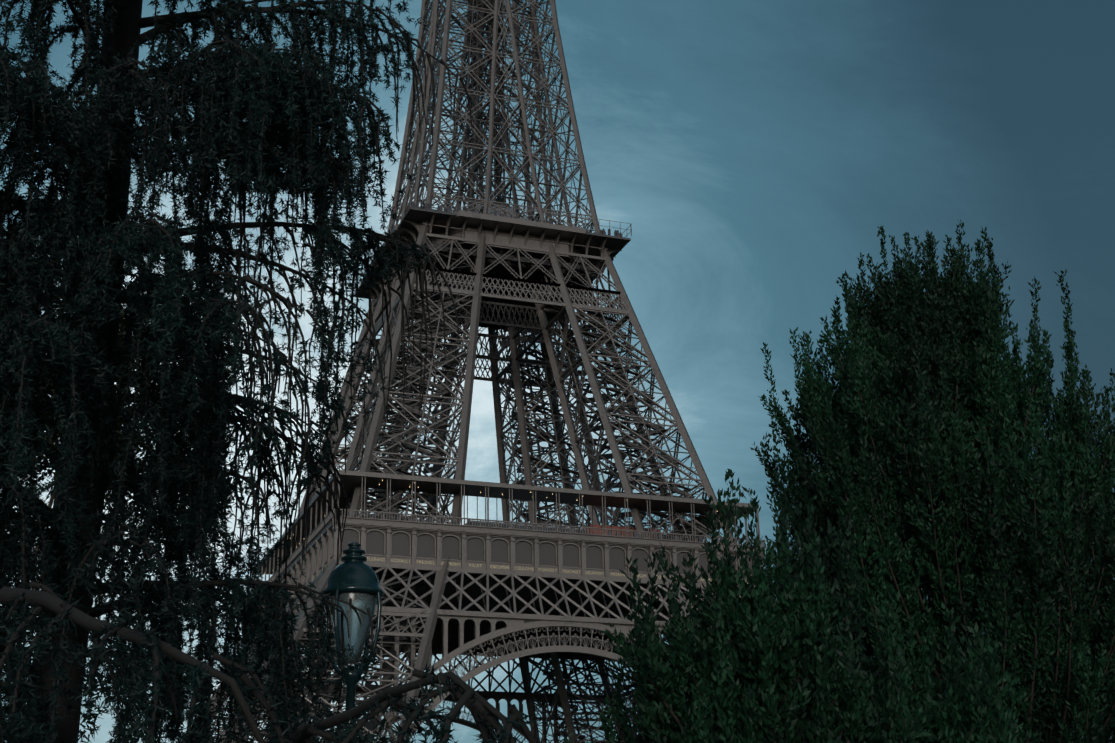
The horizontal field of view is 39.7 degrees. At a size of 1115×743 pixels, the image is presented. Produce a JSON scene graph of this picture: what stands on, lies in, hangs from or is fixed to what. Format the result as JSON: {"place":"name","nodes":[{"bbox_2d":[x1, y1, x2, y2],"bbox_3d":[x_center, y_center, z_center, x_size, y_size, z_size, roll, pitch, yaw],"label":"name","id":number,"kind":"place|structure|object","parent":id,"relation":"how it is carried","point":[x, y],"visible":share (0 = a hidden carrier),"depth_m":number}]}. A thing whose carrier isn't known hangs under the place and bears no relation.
{"place":"outdoors","nodes":[
{"label":"outdoors","id":0,"kind":"place"},
{"bbox_2d":[0,296,251,646],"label":"tree","id":1,"kind":"object","parent":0,"point":[47,439],"depth_m":38.89},
{"bbox_2d":[354,207,683,628],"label":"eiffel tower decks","id":2,"kind":"object","parent":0,"point":[473,591],"visible":0.19,"depth_m":271.42},
{"bbox_2d":[294,557,747,597],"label":"eiffel names","id":3,"kind":"object","parent":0,"point":[455,564],"visible":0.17,"depth_m":228.04},
{"bbox_2d":[461,203,584,530],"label":"eiffel pavilions","id":4,"kind":"object","parent":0,"point":[498,213],"depth_m":277.38},
{"bbox_2d":[0,0,1114,742],"label":"sky","id":5,"kind":"structure","parent":0,"point":[751,151]},
{"bbox_2d":[470,523,660,537],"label":"eiffel pavilion","id":6,"kind":"structure","parent":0,"point":[613,527],"depth_m":242.94},
{"bbox_2d":[563,469,1041,742],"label":"bush","id":7,"kind":"object","parent":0,"point":[804,625],"depth_m":15.99},
{"bbox_2d":[747,219,1114,742],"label":"tree","id":8,"kind":"object","parent":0,"point":[913,322],"depth_m":24.51},
{"label":"ground","id":9,"kind":"structure","parent":0,"visible":0},
{"bbox_2d":[0,0,536,742],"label":"cedar","id":10,"kind":"object","parent":9,"relation":"on","point":[162,328],"depth_m":13.88},
{"bbox_2d":[0,552,542,742],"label":"cedar needles","id":11,"kind":"object","parent":10,"relation":"attached to","point":[43,645],"visible":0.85,"depth_m":6.35},
{"bbox_2d":[323,542,383,742],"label":"lamp post","id":12,"kind":"object","parent":9,"relation":"on","point":[353,572],"visible":0.79,"depth_m":15.71},
{"bbox_2d":[329,592,376,663],"bbox_3d":[-2.096,2.633,15.774,0.486,0.704,0.486,6,-21,-20],"label":"lamp globe","id":13,"kind":"object","parent":12,"relation":"attached to","point":[362,601],"visible":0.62,"depth_m":15.64},
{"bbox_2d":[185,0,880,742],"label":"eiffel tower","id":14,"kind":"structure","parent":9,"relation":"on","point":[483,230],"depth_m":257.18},
{"bbox_2d":[195,0,755,742],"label":"tower lattice","id":15,"kind":"object","parent":14,"relation":"attached to","point":[425,544],"visible":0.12,"depth_m":254.22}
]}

